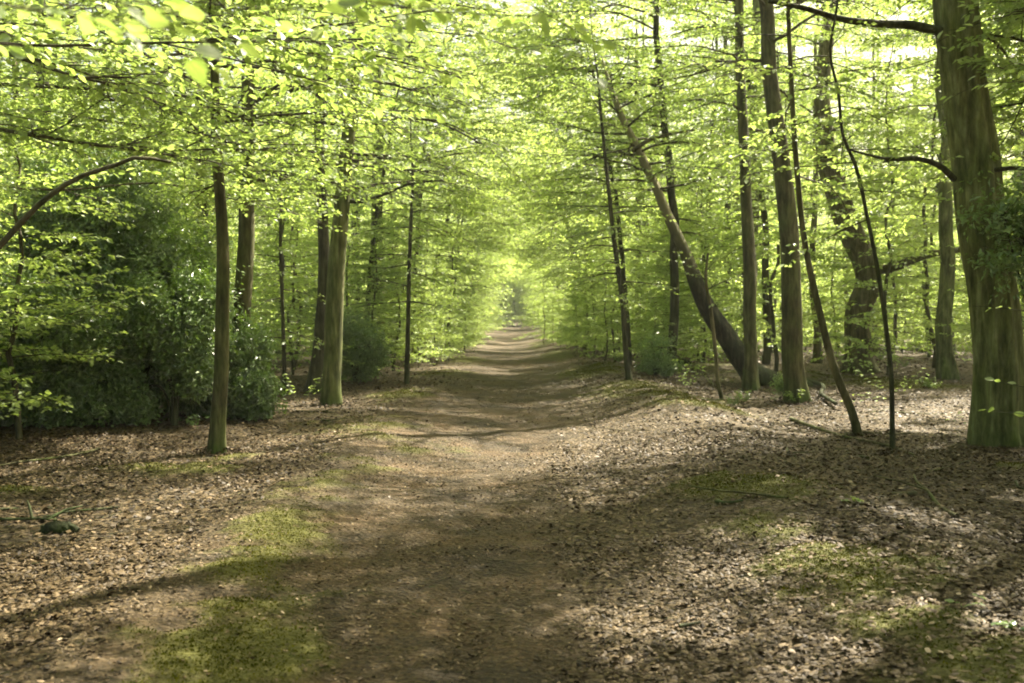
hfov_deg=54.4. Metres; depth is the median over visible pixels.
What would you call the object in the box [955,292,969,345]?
beech sapling
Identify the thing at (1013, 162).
beech sapling
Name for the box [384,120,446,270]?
beech tree
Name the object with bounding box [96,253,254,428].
rhododendron bush
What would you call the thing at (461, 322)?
beech sapling
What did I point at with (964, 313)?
beech sapling
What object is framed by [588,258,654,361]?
beech sapling
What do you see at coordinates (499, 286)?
beech tree
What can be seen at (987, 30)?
beech tree
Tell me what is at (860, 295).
old beech tree
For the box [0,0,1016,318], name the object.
sky
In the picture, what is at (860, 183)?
beech sapling
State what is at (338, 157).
beech tree
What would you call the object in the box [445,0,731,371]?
beech tree
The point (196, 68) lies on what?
beech sapling
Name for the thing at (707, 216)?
beech sapling
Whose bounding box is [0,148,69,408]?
beech sapling
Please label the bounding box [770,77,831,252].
beech tree
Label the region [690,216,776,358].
beech sapling
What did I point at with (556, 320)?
beech sapling
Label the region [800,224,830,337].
beech sapling
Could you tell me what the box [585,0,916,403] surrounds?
beech tree
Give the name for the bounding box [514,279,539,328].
beech sapling
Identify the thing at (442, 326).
beech sapling
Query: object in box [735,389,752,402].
seedling
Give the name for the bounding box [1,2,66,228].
beech tree
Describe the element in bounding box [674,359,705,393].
seedling
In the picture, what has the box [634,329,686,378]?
holly bush
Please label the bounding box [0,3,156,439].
beech sapling
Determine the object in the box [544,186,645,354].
beech sapling
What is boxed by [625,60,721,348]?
beech tree
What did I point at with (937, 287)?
beech sapling
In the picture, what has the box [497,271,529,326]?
beech sapling
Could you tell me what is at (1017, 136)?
beech tree
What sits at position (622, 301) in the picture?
beech sapling
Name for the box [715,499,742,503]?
fallen twig
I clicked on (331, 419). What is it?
dead stick
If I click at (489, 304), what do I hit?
beech sapling
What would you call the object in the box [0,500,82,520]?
fallen branch
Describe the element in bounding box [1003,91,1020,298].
beech tree
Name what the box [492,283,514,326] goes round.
beech sapling
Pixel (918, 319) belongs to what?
beech sapling
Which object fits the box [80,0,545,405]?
beech tree
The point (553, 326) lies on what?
beech sapling
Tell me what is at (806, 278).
beech sapling
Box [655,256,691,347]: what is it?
beech sapling
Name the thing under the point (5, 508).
dead stick
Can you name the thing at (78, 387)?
rhododendron bush
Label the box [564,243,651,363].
beech sapling
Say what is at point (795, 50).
beech tree
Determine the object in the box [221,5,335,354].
beech tree
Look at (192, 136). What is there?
beech tree
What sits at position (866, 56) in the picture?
beech tree
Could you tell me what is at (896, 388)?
seedling
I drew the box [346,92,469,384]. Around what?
beech sapling
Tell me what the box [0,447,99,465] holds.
dead stick
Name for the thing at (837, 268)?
beech sapling
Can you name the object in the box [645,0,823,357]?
beech tree
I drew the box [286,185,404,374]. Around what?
beech sapling
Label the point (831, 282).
beech sapling
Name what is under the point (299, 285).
beech sapling
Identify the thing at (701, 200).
beech sapling
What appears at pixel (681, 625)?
fallen twig
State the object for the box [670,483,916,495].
dead stick
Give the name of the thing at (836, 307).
beech sapling
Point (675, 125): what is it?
beech tree
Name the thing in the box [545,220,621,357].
beech sapling
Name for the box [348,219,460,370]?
beech sapling
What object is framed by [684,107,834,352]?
beech sapling
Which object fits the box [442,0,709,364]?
beech tree
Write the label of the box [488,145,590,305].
beech tree
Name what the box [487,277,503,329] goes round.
beech sapling
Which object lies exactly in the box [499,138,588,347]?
beech tree
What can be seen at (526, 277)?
beech tree
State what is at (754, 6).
beech tree
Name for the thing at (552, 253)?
beech tree
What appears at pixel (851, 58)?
beech tree
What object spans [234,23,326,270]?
beech tree
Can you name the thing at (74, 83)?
beech tree
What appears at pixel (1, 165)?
beech sapling
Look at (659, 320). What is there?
beech sapling
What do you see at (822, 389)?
fallen branch
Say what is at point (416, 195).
beech tree
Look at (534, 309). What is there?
beech sapling
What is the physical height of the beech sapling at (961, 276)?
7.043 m
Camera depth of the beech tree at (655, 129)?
42.65 m
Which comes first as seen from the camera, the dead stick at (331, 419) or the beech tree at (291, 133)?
the dead stick at (331, 419)
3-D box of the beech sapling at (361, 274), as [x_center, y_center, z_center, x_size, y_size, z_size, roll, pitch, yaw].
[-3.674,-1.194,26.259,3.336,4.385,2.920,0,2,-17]
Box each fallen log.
[677,358,691,364]
[881,346,926,351]
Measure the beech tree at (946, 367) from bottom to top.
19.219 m
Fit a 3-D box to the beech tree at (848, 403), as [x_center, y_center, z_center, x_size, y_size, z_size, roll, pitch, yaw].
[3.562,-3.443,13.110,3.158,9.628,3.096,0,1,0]
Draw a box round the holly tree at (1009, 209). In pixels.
[950,162,1023,308]
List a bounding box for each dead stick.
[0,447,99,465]
[0,505,62,510]
[37,506,117,516]
[296,408,338,412]
[320,418,347,423]
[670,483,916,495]
[688,485,869,506]
[700,396,763,399]
[786,447,811,456]
[874,474,958,518]
[895,411,968,413]
[926,458,969,472]
[1014,480,1023,489]
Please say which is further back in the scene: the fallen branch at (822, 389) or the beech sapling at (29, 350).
the fallen branch at (822, 389)
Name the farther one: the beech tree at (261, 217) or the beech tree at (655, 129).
the beech tree at (261, 217)
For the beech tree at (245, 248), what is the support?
on the ground
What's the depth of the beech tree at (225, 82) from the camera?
63.16 m
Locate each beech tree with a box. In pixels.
[0,0,100,269]
[0,0,208,278]
[0,0,551,320]
[0,13,80,178]
[1,0,113,211]
[1,0,145,205]
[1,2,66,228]
[2,0,567,453]
[51,0,334,283]
[57,6,145,160]
[75,0,339,281]
[79,0,448,333]
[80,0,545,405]
[85,2,237,227]
[117,1,302,264]
[135,38,197,212]
[154,1,513,393]
[174,36,263,235]
[216,43,269,268]
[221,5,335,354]
[227,5,340,348]
[230,91,282,314]
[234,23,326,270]
[238,0,474,366]
[299,79,366,285]
[302,0,446,324]
[303,0,488,354]
[314,0,554,371]
[335,9,443,348]
[359,5,492,350]
[361,0,566,361]
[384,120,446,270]
[398,2,645,350]
[406,52,614,349]
[419,158,561,350]
[430,173,547,350]
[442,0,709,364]
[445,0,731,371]
[447,212,515,306]
[452,190,536,321]
[455,139,528,317]
[456,0,663,355]
[461,220,532,322]
[463,246,526,327]
[477,249,515,310]
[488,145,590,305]
[496,100,625,348]
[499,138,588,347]
[502,162,570,331]
[507,164,592,323]
[507,226,545,325]
[508,226,569,308]
[510,233,569,313]
[513,227,555,324]
[522,0,910,363]
[554,0,681,311]
[556,50,633,328]
[574,4,698,353]
[581,0,712,323]
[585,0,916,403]
[600,0,912,390]
[612,38,705,319]
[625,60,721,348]
[632,0,802,352]
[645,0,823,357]
[659,0,884,348]
[665,0,821,340]
[675,0,915,436]
[679,22,733,230]
[695,12,777,229]
[698,1,864,351]
[703,0,959,374]
[703,1,938,362]
[705,54,804,350]
[711,1,860,217]
[768,0,1023,447]
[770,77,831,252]
[777,9,935,303]
[786,0,939,352]
[786,76,842,346]
[790,0,1023,191]
[802,0,1023,379]
[803,0,1023,246]
[819,0,936,327]
[824,125,876,270]
[872,4,1023,225]
[879,81,955,346]
[880,3,1010,353]
[880,81,921,343]
[893,10,1023,333]
[903,0,1023,60]
[913,4,1015,300]
[918,5,1008,97]
[920,13,1022,271]
[983,12,1023,41]
[992,15,1023,183]
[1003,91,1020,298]
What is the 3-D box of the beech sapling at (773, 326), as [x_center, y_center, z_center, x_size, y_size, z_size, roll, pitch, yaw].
[7.670,-3.981,27.484,6.059,9.946,5.478,0,1,7]
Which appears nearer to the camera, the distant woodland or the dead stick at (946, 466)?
the dead stick at (946, 466)
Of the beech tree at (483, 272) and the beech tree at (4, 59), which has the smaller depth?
the beech tree at (4, 59)
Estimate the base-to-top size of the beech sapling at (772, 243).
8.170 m
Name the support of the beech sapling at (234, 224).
on the ground
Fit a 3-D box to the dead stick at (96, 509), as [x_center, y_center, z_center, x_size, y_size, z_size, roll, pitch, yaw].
[-3.539,1.375,8.105,0.214,0.064,0.638,1,2,29]
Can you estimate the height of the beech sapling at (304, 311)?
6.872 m
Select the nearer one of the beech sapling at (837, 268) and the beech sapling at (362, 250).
the beech sapling at (837, 268)
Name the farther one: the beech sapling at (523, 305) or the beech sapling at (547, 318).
the beech sapling at (523, 305)
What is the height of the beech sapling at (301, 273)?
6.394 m
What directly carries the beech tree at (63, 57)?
on the ground
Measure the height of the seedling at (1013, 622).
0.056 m
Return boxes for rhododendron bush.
[0,96,266,418]
[0,264,163,428]
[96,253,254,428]
[179,320,288,420]
[308,307,399,382]
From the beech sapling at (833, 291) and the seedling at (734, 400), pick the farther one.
the beech sapling at (833, 291)
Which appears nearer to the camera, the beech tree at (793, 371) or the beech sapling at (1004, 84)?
the beech sapling at (1004, 84)
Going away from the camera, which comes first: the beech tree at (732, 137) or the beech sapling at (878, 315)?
the beech sapling at (878, 315)
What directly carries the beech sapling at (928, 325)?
on the ground
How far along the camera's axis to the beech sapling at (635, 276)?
32.92 m
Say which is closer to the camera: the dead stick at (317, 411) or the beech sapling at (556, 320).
the dead stick at (317, 411)
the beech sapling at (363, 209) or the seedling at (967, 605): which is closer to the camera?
the seedling at (967, 605)
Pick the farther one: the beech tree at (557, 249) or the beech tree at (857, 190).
the beech tree at (857, 190)
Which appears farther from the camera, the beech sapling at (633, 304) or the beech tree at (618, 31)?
the beech tree at (618, 31)
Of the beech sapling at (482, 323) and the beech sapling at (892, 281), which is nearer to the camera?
the beech sapling at (892, 281)
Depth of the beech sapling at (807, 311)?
51.90 m
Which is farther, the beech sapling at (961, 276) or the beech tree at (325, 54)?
the beech sapling at (961, 276)
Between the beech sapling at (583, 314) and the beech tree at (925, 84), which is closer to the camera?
the beech tree at (925, 84)
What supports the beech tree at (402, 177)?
on the ground
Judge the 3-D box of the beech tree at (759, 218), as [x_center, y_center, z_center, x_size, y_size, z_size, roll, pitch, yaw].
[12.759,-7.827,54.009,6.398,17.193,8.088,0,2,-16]
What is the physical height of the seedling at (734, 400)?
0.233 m
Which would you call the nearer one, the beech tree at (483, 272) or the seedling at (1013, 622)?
the seedling at (1013, 622)
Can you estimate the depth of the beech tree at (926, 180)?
15.70 m
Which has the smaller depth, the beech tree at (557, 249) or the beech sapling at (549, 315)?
the beech tree at (557, 249)
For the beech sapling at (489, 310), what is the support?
on the ground
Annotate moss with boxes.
[0,361,1023,682]
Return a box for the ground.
[0,324,1023,682]
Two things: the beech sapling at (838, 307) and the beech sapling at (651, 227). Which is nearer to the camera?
the beech sapling at (651, 227)
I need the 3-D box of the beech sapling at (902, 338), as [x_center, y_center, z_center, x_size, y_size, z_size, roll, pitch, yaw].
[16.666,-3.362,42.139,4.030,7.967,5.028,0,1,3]
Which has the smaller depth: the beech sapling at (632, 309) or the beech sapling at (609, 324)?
the beech sapling at (632, 309)
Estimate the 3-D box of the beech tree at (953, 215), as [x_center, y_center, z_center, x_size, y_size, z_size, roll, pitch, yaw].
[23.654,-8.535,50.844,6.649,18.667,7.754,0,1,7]
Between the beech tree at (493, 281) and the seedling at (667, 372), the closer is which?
the seedling at (667, 372)
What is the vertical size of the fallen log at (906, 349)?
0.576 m
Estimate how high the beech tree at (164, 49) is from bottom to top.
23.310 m
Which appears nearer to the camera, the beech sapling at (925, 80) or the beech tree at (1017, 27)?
the beech tree at (1017, 27)
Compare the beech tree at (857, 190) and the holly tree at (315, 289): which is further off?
the beech tree at (857, 190)
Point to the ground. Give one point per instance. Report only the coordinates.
(616, 426)
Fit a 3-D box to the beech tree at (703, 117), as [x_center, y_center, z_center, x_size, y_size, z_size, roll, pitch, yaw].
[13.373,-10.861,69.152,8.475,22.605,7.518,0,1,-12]
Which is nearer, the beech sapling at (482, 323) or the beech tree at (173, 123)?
the beech tree at (173, 123)
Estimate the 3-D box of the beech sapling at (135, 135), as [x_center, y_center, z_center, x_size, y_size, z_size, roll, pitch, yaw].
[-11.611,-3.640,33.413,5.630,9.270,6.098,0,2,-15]
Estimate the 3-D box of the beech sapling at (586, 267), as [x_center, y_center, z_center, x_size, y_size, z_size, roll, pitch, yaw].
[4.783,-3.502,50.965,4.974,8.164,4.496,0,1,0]
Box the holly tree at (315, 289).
[287,223,351,328]
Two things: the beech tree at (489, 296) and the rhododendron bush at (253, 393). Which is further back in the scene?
the beech tree at (489, 296)
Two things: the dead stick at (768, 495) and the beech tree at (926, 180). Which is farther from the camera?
the beech tree at (926, 180)
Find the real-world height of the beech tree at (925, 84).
15.435 m
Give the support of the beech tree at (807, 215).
on the ground
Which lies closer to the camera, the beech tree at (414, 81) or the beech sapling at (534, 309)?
the beech tree at (414, 81)
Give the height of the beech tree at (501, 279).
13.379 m
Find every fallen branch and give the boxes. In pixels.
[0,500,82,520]
[788,417,913,455]
[806,378,837,404]
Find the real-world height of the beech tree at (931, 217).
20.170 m
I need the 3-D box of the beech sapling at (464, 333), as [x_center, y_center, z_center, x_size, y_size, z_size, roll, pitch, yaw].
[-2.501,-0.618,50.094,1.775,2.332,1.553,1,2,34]
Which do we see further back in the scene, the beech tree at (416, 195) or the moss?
the beech tree at (416, 195)
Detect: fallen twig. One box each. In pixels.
[678,621,700,627]
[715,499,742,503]
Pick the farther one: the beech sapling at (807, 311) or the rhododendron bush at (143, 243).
the beech sapling at (807, 311)
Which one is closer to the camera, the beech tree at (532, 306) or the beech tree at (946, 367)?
the beech tree at (946, 367)
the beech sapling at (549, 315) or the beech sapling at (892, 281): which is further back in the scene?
the beech sapling at (549, 315)
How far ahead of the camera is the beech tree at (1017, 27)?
13.24 m
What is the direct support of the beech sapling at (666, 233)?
on the ground
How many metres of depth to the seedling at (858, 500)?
7.42 m
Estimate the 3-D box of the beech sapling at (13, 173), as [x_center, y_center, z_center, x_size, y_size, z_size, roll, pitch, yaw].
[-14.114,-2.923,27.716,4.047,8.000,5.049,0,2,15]
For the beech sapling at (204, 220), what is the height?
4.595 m
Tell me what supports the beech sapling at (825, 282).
on the ground
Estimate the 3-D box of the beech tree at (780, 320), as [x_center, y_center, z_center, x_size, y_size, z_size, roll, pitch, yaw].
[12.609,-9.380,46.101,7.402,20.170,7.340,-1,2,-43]
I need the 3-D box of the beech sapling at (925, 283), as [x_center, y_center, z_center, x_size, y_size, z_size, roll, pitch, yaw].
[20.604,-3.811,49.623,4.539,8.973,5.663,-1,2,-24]
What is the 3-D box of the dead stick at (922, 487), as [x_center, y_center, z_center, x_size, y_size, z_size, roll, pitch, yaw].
[3.349,1.265,8.427,0.424,0.097,2.010,0,1,13]
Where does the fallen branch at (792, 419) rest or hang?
on the ground
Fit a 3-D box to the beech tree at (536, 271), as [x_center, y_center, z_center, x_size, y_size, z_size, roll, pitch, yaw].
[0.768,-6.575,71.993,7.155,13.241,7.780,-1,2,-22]
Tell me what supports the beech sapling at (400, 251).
on the ground
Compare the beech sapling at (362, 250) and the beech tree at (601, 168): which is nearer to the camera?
the beech sapling at (362, 250)
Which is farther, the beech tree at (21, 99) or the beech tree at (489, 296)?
the beech tree at (489, 296)
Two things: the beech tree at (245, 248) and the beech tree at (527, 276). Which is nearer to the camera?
the beech tree at (245, 248)
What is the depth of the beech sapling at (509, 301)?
155.28 m
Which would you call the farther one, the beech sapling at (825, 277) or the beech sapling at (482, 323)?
the beech sapling at (482, 323)
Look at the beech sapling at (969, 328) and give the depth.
24.42 m
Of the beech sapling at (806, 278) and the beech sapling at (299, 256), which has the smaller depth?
the beech sapling at (299, 256)
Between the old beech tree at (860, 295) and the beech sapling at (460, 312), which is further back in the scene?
the beech sapling at (460, 312)
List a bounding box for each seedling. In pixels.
[275,374,322,404]
[613,354,623,361]
[660,366,676,377]
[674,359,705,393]
[725,394,739,405]
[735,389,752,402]
[780,384,804,401]
[840,392,883,413]
[841,496,862,503]
[856,368,928,397]
[880,353,907,374]
[919,378,935,387]
[945,593,985,607]
[946,411,967,428]
[991,620,1023,631]
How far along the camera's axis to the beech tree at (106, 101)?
54.30 m
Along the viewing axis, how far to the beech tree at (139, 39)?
29.94 m
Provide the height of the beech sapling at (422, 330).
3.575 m
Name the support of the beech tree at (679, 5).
on the ground
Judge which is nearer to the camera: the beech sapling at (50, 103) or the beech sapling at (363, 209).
the beech sapling at (50, 103)
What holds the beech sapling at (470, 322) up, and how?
on the ground
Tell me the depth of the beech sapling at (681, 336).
39.70 m
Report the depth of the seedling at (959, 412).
14.09 m
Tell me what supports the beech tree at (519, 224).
on the ground
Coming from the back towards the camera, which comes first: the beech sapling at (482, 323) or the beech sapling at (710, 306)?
the beech sapling at (482, 323)
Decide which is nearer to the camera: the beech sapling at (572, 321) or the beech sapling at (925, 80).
the beech sapling at (925, 80)
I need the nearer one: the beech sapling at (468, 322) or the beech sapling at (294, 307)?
the beech sapling at (294, 307)
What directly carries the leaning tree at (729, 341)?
on the ground
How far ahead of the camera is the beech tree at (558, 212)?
39.09 m
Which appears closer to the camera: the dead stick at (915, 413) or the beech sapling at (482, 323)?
the dead stick at (915, 413)
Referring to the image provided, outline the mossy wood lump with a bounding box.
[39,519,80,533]
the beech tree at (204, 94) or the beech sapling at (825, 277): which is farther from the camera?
the beech sapling at (825, 277)
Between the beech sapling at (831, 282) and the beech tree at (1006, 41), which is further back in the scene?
the beech sapling at (831, 282)
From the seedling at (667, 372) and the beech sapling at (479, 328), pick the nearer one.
the seedling at (667, 372)
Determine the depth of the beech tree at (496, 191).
34.01 m
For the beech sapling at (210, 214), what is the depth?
27.10 m
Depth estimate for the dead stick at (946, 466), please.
10.64 m
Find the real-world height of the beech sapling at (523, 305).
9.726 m
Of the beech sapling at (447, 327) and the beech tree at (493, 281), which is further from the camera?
the beech tree at (493, 281)
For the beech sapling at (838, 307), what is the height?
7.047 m
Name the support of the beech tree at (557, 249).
on the ground
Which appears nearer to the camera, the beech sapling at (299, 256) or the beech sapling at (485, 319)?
the beech sapling at (299, 256)
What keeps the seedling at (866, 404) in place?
on the ground
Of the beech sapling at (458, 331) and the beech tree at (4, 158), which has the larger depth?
the beech sapling at (458, 331)
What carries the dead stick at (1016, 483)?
on the ground
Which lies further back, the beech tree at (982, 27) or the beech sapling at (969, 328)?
the beech sapling at (969, 328)
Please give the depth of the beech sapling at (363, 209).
36.62 m
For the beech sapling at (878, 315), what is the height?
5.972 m
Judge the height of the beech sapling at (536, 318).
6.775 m
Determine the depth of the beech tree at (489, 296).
80.39 m
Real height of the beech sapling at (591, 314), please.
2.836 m
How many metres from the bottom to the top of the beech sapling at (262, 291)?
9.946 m
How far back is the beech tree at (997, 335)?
12.06 m
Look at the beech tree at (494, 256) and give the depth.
73.18 m
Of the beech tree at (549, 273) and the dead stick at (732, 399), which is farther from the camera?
the beech tree at (549, 273)
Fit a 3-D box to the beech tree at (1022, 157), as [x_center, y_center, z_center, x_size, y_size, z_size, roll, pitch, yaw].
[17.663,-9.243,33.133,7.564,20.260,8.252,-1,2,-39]
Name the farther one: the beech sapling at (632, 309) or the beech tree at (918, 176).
the beech tree at (918, 176)
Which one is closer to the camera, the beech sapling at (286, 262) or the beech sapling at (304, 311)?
the beech sapling at (304, 311)
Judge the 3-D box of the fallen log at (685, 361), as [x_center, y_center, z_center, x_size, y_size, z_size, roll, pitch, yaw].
[5.172,0.637,30.555,0.431,0.245,0.994,-1,2,-41]
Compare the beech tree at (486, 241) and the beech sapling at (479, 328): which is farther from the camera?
the beech sapling at (479, 328)
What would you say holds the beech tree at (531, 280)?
on the ground
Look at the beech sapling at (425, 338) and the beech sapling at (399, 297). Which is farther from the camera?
the beech sapling at (425, 338)
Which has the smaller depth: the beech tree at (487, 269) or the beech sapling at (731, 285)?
the beech sapling at (731, 285)
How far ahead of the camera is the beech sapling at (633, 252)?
46.57 m
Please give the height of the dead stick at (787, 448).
0.078 m
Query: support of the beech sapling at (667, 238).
on the ground
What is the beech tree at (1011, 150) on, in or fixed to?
on the ground
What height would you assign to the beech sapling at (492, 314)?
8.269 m
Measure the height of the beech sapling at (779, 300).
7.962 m
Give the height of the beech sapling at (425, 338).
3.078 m
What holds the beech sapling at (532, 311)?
on the ground
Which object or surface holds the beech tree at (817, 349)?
on the ground
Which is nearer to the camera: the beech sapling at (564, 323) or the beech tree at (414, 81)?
the beech tree at (414, 81)
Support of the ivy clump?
on the ground
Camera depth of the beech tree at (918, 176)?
57.73 m
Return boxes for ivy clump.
[768,371,783,399]
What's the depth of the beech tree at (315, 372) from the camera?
20.57 m
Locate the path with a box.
[0,326,767,682]
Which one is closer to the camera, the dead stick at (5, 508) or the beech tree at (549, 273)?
the dead stick at (5, 508)
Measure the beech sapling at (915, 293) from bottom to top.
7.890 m
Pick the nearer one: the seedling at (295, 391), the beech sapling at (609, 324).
the seedling at (295, 391)
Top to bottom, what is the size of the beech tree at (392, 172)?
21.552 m
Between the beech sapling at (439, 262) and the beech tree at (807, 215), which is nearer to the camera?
the beech sapling at (439, 262)
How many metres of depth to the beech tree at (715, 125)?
44.19 m
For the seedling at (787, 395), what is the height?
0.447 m
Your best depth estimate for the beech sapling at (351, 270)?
33.16 m
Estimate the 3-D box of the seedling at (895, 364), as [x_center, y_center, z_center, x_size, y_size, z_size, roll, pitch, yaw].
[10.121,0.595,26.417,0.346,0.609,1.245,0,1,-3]
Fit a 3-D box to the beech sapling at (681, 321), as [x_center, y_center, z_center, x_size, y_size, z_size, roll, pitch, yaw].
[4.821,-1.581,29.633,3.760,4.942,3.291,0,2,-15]
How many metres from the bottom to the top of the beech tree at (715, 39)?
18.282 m
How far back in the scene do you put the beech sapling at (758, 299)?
47.40 m
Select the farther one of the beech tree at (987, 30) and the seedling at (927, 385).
the seedling at (927, 385)
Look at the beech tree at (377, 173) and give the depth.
30.25 m
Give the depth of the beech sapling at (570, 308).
41.30 m
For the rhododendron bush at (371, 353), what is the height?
2.011 m
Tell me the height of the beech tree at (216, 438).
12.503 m
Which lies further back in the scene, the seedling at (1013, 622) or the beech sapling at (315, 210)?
the beech sapling at (315, 210)
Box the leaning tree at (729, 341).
[508,29,815,386]
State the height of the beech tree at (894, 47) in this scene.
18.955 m
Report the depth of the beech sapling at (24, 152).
24.17 m
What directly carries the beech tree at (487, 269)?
on the ground
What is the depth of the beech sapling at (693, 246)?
43.16 m
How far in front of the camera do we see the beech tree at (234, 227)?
33.58 m
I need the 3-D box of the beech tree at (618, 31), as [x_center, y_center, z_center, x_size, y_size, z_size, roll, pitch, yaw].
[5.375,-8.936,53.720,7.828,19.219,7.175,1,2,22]
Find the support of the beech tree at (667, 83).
on the ground
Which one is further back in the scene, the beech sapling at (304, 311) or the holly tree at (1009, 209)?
the beech sapling at (304, 311)
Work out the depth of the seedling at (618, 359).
32.24 m
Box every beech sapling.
[0,0,616,90]
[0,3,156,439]
[0,70,70,308]
[0,72,81,281]
[0,105,28,305]
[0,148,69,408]
[0,159,82,417]
[2,6,195,309]
[116,27,286,332]
[116,116,195,250]
[117,1,316,351]
[147,169,273,314]
[154,172,285,323]
[200,111,364,385]
[227,84,429,369]
[227,98,344,395]
[231,128,355,374]
[232,91,390,339]
[256,157,362,349]
[256,182,317,350]
[259,217,313,354]
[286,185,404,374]
[292,223,393,333]
[308,193,388,336]
[310,217,434,374]
[343,150,451,350]
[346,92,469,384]
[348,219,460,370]
[361,191,437,339]
[385,178,490,362]
[385,294,413,362]
[386,238,423,359]
[391,254,461,367]
[403,245,465,364]
[405,288,440,352]
[425,283,459,354]
[425,283,470,358]
[427,236,485,356]
[441,279,479,350]
[442,304,473,350]
[451,288,491,351]
[451,300,479,350]
[453,309,479,349]
[463,296,486,348]
[466,254,507,331]
[467,266,504,324]
[471,251,513,330]
[471,309,487,342]
[473,285,494,338]
[473,297,495,343]
[483,293,498,328]
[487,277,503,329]
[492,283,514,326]
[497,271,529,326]
[498,270,523,325]
[508,286,531,325]
[512,270,533,324]
[513,234,566,344]
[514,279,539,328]
[519,288,546,328]
[522,261,565,337]
[524,262,554,327]
[530,287,562,346]
[540,2,698,379]
[540,289,561,339]
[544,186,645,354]
[544,259,593,348]
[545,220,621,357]
[547,292,567,346]
[552,236,619,357]
[552,307,571,346]
[558,103,709,350]
[558,200,624,335]
[558,285,589,344]
[564,177,677,361]
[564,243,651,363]
[570,292,603,349]
[579,293,615,344]
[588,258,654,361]
[591,285,621,353]
[597,133,721,360]
[602,198,662,335]
[608,208,734,363]
[608,261,648,355]
[610,240,678,358]
[618,210,712,361]
[620,222,731,361]
[629,170,705,350]
[630,147,762,361]
[630,299,677,363]
[641,164,762,362]
[652,158,724,339]
[655,143,821,353]
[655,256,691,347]
[680,25,909,370]
[680,206,741,351]
[681,252,745,398]
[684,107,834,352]
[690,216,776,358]
[711,0,962,453]
[757,212,778,340]
[757,224,823,349]
[769,216,828,341]
[775,153,907,354]
[777,0,972,373]
[778,260,836,352]
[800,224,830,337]
[802,219,850,348]
[803,13,1023,367]
[805,88,971,360]
[805,242,842,324]
[821,245,851,346]
[821,257,843,332]
[824,227,912,346]
[828,218,915,353]
[848,37,1009,356]
[876,175,939,352]
[880,183,969,347]
[890,227,957,346]
[892,249,957,350]
[898,95,1023,332]
[908,8,1023,416]
[911,192,971,340]
[935,232,969,336]
[938,203,1023,354]
[954,258,972,350]
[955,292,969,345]
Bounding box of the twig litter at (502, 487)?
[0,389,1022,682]
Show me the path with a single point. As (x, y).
(496, 436)
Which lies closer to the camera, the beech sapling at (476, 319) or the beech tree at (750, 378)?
the beech tree at (750, 378)
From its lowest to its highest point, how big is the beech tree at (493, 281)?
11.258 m
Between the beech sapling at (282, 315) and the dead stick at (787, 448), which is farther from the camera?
the beech sapling at (282, 315)
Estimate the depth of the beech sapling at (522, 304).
157.93 m
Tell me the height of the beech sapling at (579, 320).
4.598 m
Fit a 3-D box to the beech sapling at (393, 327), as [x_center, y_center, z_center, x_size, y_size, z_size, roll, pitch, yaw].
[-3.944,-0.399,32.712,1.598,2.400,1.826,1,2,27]
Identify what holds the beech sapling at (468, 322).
on the ground
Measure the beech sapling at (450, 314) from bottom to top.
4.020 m
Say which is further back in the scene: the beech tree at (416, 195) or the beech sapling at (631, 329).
the beech tree at (416, 195)
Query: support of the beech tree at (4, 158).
on the ground
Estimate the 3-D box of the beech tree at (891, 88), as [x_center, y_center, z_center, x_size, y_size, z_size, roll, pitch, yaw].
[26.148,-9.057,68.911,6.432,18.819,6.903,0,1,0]
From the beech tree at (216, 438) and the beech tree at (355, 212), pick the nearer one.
the beech tree at (216, 438)
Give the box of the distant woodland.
[0,134,1009,330]

